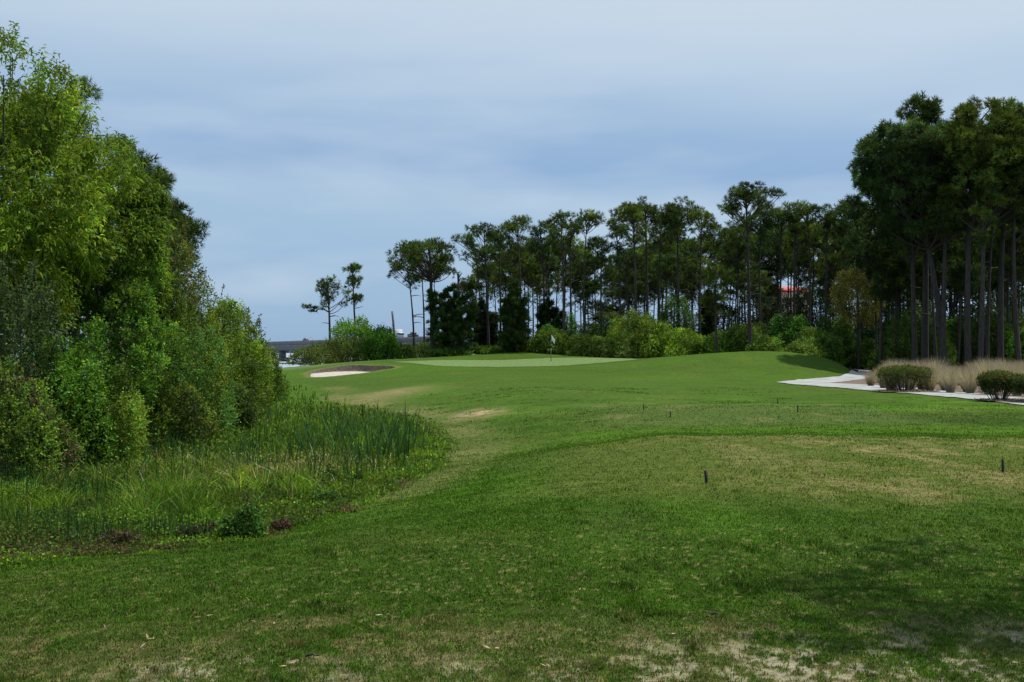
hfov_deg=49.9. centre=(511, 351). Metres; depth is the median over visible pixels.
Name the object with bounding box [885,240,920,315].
pine tree
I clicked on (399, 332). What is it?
box truck
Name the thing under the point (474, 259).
pine tree
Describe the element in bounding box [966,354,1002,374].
ornamental grass
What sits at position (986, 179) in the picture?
pine tree
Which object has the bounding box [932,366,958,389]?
ornamental grass
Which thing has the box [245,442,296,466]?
cattail clump
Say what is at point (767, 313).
oak tree
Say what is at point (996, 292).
oak tree
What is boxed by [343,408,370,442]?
cattail clump
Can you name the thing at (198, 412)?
shrub
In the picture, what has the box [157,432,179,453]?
cattail clump
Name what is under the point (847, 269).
pine tree
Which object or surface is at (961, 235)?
pine tree
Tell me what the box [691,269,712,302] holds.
pine tree
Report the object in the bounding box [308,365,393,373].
bunker bank
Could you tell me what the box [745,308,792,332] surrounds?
oak tree
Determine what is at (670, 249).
pine tree
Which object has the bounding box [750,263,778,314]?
pine tree
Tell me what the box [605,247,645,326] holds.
pine tree
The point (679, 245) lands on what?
pine tree
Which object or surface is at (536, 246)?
pine tree
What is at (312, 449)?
cattail clump
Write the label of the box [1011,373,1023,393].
azalea shrub
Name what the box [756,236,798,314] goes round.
pine tree
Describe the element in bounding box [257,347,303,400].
shrub
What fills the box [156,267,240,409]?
shrub
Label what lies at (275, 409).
cattail clump
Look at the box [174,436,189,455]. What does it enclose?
cattail clump
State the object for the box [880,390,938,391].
mulch ring
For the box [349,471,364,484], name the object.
leafy weed
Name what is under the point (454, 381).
ground
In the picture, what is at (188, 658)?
fallen leaves
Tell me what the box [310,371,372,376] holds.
bunker sand
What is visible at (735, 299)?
pine tree
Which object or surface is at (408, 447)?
cattail clump
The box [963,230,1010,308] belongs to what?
pine tree
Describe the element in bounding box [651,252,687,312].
pine tree
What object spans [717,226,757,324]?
pine tree
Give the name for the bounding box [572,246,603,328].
pine tree
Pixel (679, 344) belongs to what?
shrub
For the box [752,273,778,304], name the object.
pine tree
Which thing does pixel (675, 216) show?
pine tree
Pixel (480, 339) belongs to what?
cedar tree
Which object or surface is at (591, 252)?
pine tree
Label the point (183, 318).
tree
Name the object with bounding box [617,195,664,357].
pine tree
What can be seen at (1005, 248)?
pine tree
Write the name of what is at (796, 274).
pine tree
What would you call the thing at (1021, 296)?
pine tree
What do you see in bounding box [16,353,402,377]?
water
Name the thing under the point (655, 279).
pine tree
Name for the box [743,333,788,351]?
shrub
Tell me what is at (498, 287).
pine tree
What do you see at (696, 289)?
pine tree
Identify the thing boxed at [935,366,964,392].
ornamental grass
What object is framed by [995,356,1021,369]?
ornamental grass
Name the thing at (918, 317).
shrub
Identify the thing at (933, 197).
pine tree
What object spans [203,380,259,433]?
shrub
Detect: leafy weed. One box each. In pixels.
[61,531,97,546]
[97,528,143,544]
[141,518,174,534]
[175,519,218,539]
[215,501,268,538]
[217,512,248,535]
[269,516,293,531]
[310,487,340,503]
[322,468,338,477]
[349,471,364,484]
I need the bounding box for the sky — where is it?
[0,0,1023,351]
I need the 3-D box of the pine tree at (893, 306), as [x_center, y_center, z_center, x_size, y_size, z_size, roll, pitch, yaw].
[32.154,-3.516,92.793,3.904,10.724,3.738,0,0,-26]
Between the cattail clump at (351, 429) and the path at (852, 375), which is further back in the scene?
the path at (852, 375)
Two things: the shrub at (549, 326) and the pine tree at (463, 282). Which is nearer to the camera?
the shrub at (549, 326)
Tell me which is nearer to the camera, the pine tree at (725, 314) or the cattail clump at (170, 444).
the cattail clump at (170, 444)
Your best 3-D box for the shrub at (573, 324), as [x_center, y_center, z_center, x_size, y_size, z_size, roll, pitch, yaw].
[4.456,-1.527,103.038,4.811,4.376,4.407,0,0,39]
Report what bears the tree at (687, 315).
on the ground at (454, 381)
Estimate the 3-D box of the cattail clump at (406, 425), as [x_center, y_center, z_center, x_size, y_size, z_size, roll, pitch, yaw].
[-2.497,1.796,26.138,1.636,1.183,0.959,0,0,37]
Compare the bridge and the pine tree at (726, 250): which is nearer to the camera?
the pine tree at (726, 250)
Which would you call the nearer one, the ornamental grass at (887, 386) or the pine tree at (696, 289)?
the ornamental grass at (887, 386)
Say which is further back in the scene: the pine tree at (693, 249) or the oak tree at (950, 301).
the pine tree at (693, 249)
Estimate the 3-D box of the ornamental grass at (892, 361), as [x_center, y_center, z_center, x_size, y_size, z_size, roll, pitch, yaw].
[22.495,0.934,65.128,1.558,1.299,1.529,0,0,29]
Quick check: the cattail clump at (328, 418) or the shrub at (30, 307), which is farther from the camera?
the cattail clump at (328, 418)
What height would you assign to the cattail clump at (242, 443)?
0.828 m
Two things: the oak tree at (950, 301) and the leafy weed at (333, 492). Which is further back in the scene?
the oak tree at (950, 301)
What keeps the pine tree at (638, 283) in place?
on the ground at (454, 381)
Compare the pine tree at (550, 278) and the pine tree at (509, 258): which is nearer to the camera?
the pine tree at (509, 258)
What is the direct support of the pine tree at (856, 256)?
on the ground at (454, 381)
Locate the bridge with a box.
[262,335,497,361]
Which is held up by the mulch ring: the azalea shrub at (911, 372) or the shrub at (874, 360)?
the azalea shrub at (911, 372)
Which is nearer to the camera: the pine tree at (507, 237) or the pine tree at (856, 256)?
the pine tree at (507, 237)
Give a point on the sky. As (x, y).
(313, 138)
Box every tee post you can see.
[704,470,707,482]
[1001,458,1003,472]
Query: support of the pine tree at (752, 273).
on the ground at (454, 381)
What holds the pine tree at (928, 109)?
on the ground at (454, 381)
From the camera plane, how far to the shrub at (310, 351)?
96.11 m
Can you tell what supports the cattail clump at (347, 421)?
on the ground at (454, 381)
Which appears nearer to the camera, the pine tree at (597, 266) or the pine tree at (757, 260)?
the pine tree at (597, 266)
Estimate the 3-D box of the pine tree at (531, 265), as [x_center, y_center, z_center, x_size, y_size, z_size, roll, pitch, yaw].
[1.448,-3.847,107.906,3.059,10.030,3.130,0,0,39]
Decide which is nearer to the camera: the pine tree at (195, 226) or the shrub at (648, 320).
the pine tree at (195, 226)
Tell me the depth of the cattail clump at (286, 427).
29.99 m
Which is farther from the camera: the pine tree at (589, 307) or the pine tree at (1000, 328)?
the pine tree at (589, 307)
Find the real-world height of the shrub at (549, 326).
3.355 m
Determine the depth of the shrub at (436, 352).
96.58 m
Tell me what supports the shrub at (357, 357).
on the ground at (454, 381)
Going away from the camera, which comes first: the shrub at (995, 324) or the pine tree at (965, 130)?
the pine tree at (965, 130)
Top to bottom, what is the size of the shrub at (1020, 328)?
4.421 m
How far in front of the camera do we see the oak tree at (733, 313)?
127.35 m
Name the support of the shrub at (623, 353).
on the ground at (454, 381)
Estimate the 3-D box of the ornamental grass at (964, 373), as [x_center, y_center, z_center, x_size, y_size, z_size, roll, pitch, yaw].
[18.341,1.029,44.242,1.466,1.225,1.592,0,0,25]
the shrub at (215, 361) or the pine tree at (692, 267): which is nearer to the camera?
the shrub at (215, 361)
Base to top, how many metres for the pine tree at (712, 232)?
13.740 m
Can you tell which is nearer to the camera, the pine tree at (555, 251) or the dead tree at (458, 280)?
the dead tree at (458, 280)
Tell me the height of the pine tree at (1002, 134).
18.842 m
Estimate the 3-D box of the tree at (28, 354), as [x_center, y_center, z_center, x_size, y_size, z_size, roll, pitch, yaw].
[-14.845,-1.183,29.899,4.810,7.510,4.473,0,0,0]
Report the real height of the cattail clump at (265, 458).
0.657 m
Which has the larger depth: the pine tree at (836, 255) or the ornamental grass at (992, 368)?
the pine tree at (836, 255)
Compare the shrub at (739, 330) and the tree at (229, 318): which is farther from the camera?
the shrub at (739, 330)
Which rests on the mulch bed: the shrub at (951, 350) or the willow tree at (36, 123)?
the shrub at (951, 350)
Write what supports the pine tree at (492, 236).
on the ground at (454, 381)
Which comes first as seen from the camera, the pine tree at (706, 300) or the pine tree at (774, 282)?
the pine tree at (706, 300)
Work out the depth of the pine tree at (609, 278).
127.27 m
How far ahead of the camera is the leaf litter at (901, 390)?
44.58 m
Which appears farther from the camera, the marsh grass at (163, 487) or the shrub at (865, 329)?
the shrub at (865, 329)
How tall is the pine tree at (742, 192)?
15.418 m
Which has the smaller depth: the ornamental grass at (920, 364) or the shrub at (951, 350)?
the ornamental grass at (920, 364)
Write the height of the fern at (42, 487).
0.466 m
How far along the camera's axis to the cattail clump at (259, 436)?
25.83 m
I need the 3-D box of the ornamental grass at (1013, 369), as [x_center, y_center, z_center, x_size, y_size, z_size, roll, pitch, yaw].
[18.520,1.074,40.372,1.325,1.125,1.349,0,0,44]
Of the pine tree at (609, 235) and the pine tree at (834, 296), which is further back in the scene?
the pine tree at (834, 296)
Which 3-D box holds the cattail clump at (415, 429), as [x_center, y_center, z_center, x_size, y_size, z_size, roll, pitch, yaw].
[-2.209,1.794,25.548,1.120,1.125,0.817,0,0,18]
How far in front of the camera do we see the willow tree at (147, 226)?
26.55 m
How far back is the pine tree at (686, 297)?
136.74 m
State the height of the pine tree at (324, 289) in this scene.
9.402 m
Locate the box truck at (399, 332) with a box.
[395,329,403,336]
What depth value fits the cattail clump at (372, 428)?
26.56 m
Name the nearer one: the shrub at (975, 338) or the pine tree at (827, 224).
the shrub at (975, 338)
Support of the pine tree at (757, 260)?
on the ground at (454, 381)
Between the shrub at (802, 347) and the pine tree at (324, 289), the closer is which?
the shrub at (802, 347)
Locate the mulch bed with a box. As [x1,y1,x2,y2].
[832,379,1023,396]
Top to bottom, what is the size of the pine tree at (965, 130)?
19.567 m
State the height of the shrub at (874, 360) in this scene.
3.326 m
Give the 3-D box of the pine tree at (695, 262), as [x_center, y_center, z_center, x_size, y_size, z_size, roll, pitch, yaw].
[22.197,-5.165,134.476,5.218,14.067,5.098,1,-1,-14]
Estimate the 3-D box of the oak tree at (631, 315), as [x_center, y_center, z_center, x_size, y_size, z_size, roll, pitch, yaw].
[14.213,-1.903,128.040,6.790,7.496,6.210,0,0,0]
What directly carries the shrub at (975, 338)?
on the mulch bed
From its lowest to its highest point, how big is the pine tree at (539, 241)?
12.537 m
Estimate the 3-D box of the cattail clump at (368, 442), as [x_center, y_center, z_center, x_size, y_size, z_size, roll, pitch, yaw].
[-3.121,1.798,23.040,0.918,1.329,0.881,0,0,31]
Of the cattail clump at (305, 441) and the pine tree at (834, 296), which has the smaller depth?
the cattail clump at (305, 441)
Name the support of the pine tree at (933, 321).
on the ground at (454, 381)
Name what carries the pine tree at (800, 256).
on the ground at (454, 381)
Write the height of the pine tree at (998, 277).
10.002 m
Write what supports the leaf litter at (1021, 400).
on the mulch ring
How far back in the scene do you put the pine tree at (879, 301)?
98.03 m
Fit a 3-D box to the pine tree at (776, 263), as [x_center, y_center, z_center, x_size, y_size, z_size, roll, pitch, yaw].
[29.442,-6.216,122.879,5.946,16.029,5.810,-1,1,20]
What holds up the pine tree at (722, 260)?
on the ground at (454, 381)
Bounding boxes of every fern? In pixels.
[0,476,31,490]
[0,480,39,503]
[7,483,56,493]
[64,492,95,502]
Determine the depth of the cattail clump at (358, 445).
22.70 m
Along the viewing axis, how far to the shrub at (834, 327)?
92.27 m
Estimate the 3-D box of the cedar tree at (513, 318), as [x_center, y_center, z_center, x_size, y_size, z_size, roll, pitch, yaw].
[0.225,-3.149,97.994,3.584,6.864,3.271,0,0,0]
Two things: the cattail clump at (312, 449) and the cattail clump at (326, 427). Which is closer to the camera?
the cattail clump at (312, 449)
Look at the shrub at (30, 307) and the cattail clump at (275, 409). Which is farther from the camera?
the cattail clump at (275, 409)
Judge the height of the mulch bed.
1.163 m
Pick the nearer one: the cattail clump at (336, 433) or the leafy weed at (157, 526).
the leafy weed at (157, 526)
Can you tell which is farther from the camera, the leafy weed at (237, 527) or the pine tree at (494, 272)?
the pine tree at (494, 272)
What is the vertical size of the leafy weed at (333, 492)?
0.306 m
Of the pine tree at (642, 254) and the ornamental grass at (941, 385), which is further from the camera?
the pine tree at (642, 254)
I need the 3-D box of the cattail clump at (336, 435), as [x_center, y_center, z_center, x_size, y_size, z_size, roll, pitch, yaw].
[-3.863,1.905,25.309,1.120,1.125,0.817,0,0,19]
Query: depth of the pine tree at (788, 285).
138.70 m
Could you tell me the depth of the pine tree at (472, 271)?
131.65 m
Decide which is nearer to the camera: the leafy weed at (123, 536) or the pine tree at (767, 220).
the leafy weed at (123, 536)
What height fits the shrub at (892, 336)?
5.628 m
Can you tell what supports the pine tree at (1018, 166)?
on the ground at (454, 381)
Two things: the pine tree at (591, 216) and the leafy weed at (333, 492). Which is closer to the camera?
the leafy weed at (333, 492)
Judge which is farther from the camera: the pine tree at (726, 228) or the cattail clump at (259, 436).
the pine tree at (726, 228)
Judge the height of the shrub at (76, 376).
3.374 m
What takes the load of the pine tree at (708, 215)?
on the ground at (454, 381)
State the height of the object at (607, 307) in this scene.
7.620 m
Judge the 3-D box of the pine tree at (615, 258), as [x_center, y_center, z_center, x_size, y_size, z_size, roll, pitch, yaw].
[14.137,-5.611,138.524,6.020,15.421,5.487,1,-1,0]
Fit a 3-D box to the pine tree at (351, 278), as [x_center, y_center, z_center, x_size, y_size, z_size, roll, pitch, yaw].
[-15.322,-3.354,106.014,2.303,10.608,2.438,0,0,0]
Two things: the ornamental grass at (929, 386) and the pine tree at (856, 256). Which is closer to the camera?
the ornamental grass at (929, 386)
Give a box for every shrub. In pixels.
[0,251,76,464]
[0,349,95,483]
[18,313,128,470]
[48,349,159,472]
[73,274,193,425]
[126,371,228,452]
[137,319,245,437]
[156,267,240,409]
[200,336,271,421]
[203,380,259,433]
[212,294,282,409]
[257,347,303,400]
[283,342,340,365]
[306,331,375,363]
[358,323,405,360]
[396,338,419,358]
[407,339,439,357]
[427,345,474,356]
[469,344,506,353]
[524,325,571,353]
[541,321,571,353]
[552,312,580,353]
[559,332,608,356]
[578,315,610,349]
[596,332,649,358]
[603,309,674,358]
[644,324,708,357]
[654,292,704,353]
[687,329,754,353]
[718,320,769,351]
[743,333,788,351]
[766,313,808,349]
[780,339,829,358]
[793,326,848,364]
[815,313,856,365]
[841,336,878,369]
[846,318,890,350]
[853,301,907,359]
[864,337,911,372]
[873,307,920,368]
[876,363,933,390]
[899,300,953,357]
[917,321,959,368]
[937,316,996,365]
[946,302,996,366]
[975,306,1020,358]
[975,369,1016,399]
[985,297,1023,358]
[996,322,1023,364]
[1004,324,1023,357]
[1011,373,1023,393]
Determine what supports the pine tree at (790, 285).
on the ground at (454, 381)
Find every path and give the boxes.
[779,370,873,382]
[781,379,1023,404]
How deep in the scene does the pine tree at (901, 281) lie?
83.61 m
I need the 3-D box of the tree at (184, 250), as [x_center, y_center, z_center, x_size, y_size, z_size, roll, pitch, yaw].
[-11.140,-0.825,34.983,2.840,7.038,2.720,0,0,20]
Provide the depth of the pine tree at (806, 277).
128.88 m
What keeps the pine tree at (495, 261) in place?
on the ground at (454, 381)
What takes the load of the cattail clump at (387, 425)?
on the ground at (454, 381)
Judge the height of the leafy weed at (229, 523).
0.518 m
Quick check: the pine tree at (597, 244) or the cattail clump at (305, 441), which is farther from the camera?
the pine tree at (597, 244)
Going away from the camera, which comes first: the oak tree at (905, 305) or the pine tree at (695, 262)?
the oak tree at (905, 305)
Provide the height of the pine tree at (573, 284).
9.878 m
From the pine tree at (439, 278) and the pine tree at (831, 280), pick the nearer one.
the pine tree at (439, 278)
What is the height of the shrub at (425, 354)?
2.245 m
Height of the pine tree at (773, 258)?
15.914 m
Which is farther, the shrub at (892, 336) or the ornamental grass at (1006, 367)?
the shrub at (892, 336)
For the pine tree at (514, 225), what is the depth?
99.57 m
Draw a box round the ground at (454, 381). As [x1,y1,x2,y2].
[0,351,1023,681]
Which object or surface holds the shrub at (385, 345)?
on the ground at (454, 381)
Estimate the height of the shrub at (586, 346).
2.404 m
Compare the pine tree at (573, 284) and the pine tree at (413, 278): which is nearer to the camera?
the pine tree at (413, 278)
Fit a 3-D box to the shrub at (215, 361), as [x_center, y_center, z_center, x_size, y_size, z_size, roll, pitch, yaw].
[-8.823,0.839,30.060,2.879,3.526,3.065,0,0,0]
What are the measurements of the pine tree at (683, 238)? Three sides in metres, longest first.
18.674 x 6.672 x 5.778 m
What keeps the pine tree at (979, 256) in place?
on the ground at (454, 381)
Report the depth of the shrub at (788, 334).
92.31 m
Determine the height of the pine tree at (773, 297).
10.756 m
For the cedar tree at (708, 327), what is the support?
on the ground at (454, 381)
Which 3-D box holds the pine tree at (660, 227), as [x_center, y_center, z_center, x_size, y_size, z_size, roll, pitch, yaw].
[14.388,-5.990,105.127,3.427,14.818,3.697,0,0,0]
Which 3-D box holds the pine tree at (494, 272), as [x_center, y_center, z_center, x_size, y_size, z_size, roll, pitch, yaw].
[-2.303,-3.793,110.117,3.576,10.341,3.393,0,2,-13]
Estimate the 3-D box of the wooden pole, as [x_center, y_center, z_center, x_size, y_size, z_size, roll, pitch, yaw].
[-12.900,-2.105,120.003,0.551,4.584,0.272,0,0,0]
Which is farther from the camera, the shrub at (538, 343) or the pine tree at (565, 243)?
the pine tree at (565, 243)
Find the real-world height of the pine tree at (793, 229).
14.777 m
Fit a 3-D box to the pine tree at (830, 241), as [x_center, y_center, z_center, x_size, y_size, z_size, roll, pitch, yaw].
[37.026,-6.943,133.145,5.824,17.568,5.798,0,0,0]
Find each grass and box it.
[0,383,464,570]
[861,370,876,385]
[870,368,884,387]
[873,363,896,389]
[883,358,900,365]
[891,358,914,365]
[900,365,918,388]
[910,358,931,369]
[916,365,937,388]
[919,367,941,390]
[920,354,950,373]
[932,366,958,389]
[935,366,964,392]
[950,363,979,391]
[954,367,980,392]
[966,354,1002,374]
[969,360,1008,394]
[989,361,1018,372]
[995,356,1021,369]
[1000,367,1021,395]
[1007,361,1023,372]
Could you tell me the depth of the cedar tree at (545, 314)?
101.46 m
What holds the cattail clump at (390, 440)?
on the ground at (454, 381)
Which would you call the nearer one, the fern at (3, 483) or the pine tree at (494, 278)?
the fern at (3, 483)
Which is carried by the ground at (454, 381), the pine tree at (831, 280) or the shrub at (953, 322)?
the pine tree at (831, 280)
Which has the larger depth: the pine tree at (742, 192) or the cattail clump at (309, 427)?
the pine tree at (742, 192)
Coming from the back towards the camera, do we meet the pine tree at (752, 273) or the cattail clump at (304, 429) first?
the pine tree at (752, 273)
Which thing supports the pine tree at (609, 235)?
on the ground at (454, 381)
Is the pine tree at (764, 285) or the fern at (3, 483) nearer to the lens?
the fern at (3, 483)
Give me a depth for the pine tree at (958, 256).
82.98 m
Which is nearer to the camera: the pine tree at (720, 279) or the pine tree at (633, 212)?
the pine tree at (633, 212)
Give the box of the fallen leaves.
[32,581,874,668]
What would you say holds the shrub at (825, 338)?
on the ground at (454, 381)
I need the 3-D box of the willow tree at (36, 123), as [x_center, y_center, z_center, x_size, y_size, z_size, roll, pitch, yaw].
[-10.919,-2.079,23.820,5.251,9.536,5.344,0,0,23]
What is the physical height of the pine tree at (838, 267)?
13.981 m
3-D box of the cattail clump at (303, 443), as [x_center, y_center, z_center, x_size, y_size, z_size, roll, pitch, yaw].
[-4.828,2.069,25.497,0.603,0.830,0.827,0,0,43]
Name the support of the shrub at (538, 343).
on the ground at (454, 381)
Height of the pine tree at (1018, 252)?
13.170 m
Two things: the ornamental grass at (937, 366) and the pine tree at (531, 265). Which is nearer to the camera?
the ornamental grass at (937, 366)
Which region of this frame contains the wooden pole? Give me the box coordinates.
[391,311,394,336]
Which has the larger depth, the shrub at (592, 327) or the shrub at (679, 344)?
the shrub at (592, 327)
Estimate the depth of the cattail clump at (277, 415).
35.71 m
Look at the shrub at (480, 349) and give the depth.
98.62 m
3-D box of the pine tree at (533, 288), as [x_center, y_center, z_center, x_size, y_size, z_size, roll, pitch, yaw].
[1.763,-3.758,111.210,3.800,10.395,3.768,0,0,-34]
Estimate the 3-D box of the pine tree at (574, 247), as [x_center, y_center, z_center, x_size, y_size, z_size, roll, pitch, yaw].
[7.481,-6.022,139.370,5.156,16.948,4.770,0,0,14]
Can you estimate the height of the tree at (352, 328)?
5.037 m
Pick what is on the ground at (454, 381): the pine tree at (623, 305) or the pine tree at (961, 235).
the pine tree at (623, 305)
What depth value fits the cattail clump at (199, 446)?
24.42 m
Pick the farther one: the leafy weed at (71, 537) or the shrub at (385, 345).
the shrub at (385, 345)
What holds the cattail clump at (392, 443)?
on the ground at (454, 381)
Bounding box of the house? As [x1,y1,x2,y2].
[757,287,808,323]
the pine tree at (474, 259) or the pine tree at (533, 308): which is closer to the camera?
the pine tree at (474, 259)
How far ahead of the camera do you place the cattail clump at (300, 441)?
24.24 m
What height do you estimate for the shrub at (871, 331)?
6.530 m
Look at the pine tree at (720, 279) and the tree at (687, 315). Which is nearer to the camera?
the tree at (687, 315)
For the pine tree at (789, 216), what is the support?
on the ground at (454, 381)
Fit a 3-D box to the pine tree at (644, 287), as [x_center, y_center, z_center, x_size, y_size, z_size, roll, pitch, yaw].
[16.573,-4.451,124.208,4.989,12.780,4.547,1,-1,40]
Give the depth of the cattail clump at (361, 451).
22.07 m
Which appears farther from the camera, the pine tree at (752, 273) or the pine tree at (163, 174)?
the pine tree at (752, 273)
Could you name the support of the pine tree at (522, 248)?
on the ground at (454, 381)
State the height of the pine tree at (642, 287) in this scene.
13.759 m
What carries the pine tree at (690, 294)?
on the ground at (454, 381)
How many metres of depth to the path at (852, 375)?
61.39 m
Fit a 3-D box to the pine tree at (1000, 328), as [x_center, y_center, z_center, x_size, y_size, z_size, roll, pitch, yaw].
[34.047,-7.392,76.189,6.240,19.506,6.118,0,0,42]
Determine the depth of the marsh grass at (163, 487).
17.25 m
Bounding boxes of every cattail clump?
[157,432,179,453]
[168,426,181,450]
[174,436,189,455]
[190,437,208,459]
[227,431,255,455]
[244,434,263,458]
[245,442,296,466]
[247,423,271,445]
[250,448,275,468]
[251,407,284,437]
[263,399,279,422]
[264,408,285,425]
[278,426,331,454]
[279,418,295,438]
[291,412,351,452]
[292,425,325,454]
[292,427,317,451]
[293,415,312,440]
[298,406,333,441]
[298,433,336,461]
[307,407,351,444]
[318,412,357,452]
[319,411,342,436]
[322,405,337,429]
[323,405,347,428]
[327,443,349,461]
[331,411,365,441]
[333,405,371,439]
[338,408,384,458]
[341,405,400,459]
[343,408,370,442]
[343,418,361,442]
[346,407,369,433]
[346,420,372,460]
[346,429,383,467]
[350,416,384,439]
[368,404,403,448]
[368,409,403,457]
[376,405,418,458]
[383,407,418,442]
[391,405,431,450]
[392,406,418,455]
[406,432,428,453]
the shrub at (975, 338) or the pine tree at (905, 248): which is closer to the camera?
the pine tree at (905, 248)
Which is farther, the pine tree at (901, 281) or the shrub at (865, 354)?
the shrub at (865, 354)
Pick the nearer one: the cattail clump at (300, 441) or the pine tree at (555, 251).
the cattail clump at (300, 441)
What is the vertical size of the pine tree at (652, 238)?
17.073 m
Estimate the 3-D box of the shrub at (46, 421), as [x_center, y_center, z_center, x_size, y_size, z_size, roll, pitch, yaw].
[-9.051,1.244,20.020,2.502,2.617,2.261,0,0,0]
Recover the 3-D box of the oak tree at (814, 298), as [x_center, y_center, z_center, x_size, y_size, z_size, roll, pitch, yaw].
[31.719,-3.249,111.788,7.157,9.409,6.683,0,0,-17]
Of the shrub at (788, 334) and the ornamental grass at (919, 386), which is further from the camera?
the shrub at (788, 334)
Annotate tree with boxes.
[0,21,143,421]
[11,302,52,416]
[18,255,149,425]
[42,130,177,424]
[52,75,103,345]
[100,242,206,404]
[112,148,190,328]
[130,216,212,327]
[158,195,210,373]
[193,284,247,384]
[301,274,353,340]
[328,314,373,359]
[342,262,364,324]
[384,236,460,356]
[386,258,425,350]
[409,254,434,351]
[422,282,479,354]
[424,262,446,301]
[450,222,505,353]
[456,276,485,346]
[457,243,493,330]
[457,273,461,295]
[464,274,492,305]
[466,296,499,353]
[471,246,502,307]
[473,263,503,303]
[476,262,508,310]
[483,223,517,341]
[484,252,523,296]
[492,237,534,283]
[495,279,532,351]
[496,256,527,292]
[498,249,526,280]
[500,213,532,297]
[507,234,546,307]
[507,265,548,335]
[508,261,541,340]
[521,271,552,323]
[525,220,562,302]
[526,252,552,336]
[527,236,560,307]
[528,258,559,323]
[532,242,561,308]
[534,296,566,353]
[541,257,574,305]
[543,209,586,332]
[549,235,590,307]
[555,220,584,331]
[555,269,597,331]
[559,239,584,327]
[561,261,596,333]
[564,250,602,319]
[571,255,614,332]
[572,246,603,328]
[572,282,613,333]
[573,208,606,334]
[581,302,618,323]
[582,235,613,333]
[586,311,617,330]
[598,267,622,320]
[602,264,630,307]
[603,214,632,334]
[603,268,636,304]
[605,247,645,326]
[606,247,635,289]
[606,295,625,309]
[608,201,651,335]
[610,269,645,336]
[612,236,655,358]
[614,307,650,334]
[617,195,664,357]
[622,284,649,308]
[623,260,654,316]
[623,282,651,312]
[629,266,667,308]
[635,233,673,322]
[639,236,685,312]
[641,258,673,315]
[647,215,679,321]
[649,261,673,299]
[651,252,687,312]
[656,195,702,328]
[663,222,696,326]
[668,239,697,320]
[669,252,708,301]
[671,266,705,328]
[672,270,697,317]
[672,282,702,337]
[677,206,718,334]
[680,236,716,325]
[682,252,711,312]
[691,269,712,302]
[696,224,727,318]
[696,258,737,352]
[696,288,717,345]
[699,240,719,287]
[706,250,749,329]
[711,293,729,321]
[713,254,731,329]
[713,300,745,330]
[715,235,758,324]
[716,225,755,322]
[717,180,786,349]
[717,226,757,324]
[719,268,750,326]
[722,245,752,321]
[734,269,772,323]
[736,276,773,321]
[740,286,819,332]
[741,208,785,325]
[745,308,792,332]
[750,223,800,322]
[750,244,792,332]
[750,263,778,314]
[751,229,799,308]
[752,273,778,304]
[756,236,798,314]
[762,282,784,327]
[766,201,800,326]
[770,224,793,312]
[775,249,802,311]
[779,209,805,319]
[782,226,824,325]
[783,242,817,300]
[784,199,819,326]
[785,226,804,315]
[786,228,833,315]
[792,248,822,291]
[795,275,855,338]
[800,261,822,316]
[801,238,834,316]
[802,203,843,329]
[816,243,849,310]
[816,252,855,315]
[817,262,840,317]
[818,237,856,304]
[820,290,854,317]
[823,204,860,328]
[826,267,885,368]
[831,234,855,331]
[832,197,872,368]
[835,170,902,367]
[845,117,980,365]
[851,233,872,336]
[852,208,885,349]
[852,283,919,332]
[857,211,930,362]
[859,287,894,313]
[861,238,940,332]
[867,260,918,346]
[873,149,953,364]
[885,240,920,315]
[894,90,947,364]
[905,120,1004,367]
[909,219,947,363]
[918,289,979,348]
[920,227,992,365]
[929,228,978,322]
[933,96,1023,367]
[935,231,974,318]
[941,142,1023,363]
[962,272,1023,325]
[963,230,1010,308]
[966,100,1023,364]
[971,214,1010,310]
[971,228,1023,310]
[975,207,1023,336]
[977,250,1017,309]
[978,192,1019,361]
[980,217,1023,337]
[985,153,1023,364]
[985,220,1023,329]
[992,108,1023,226]
[1011,249,1022,339]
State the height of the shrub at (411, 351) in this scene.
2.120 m
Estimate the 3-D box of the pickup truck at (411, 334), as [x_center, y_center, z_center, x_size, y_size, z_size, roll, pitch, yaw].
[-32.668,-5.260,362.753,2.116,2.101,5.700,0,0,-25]
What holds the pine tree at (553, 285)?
on the ground at (454, 381)
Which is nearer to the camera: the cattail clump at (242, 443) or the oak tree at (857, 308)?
the cattail clump at (242, 443)
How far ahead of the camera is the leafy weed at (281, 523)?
13.18 m
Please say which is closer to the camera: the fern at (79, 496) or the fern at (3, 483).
the fern at (79, 496)
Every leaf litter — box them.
[872,389,940,391]
[974,397,1023,401]
[1011,399,1023,402]
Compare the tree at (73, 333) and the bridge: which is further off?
the bridge
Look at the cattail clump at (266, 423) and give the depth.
30.95 m
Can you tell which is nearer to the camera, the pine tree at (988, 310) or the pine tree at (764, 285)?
the pine tree at (988, 310)
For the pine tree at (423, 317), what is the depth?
103.09 m
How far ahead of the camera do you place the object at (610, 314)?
110.89 m
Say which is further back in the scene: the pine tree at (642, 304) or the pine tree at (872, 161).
the pine tree at (642, 304)
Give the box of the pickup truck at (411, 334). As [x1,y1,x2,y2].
[407,332,418,336]
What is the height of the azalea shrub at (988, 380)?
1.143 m
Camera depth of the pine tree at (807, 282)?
137.12 m
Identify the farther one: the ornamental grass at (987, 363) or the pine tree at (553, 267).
the pine tree at (553, 267)
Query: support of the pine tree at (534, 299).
on the ground at (454, 381)
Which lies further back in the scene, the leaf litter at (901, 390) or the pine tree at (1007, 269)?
the pine tree at (1007, 269)
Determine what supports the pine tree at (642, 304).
on the ground at (454, 381)
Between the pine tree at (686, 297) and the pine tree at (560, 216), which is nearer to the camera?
the pine tree at (560, 216)
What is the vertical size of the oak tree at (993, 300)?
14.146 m
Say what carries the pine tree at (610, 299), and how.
on the ground at (454, 381)
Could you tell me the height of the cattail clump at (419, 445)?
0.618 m

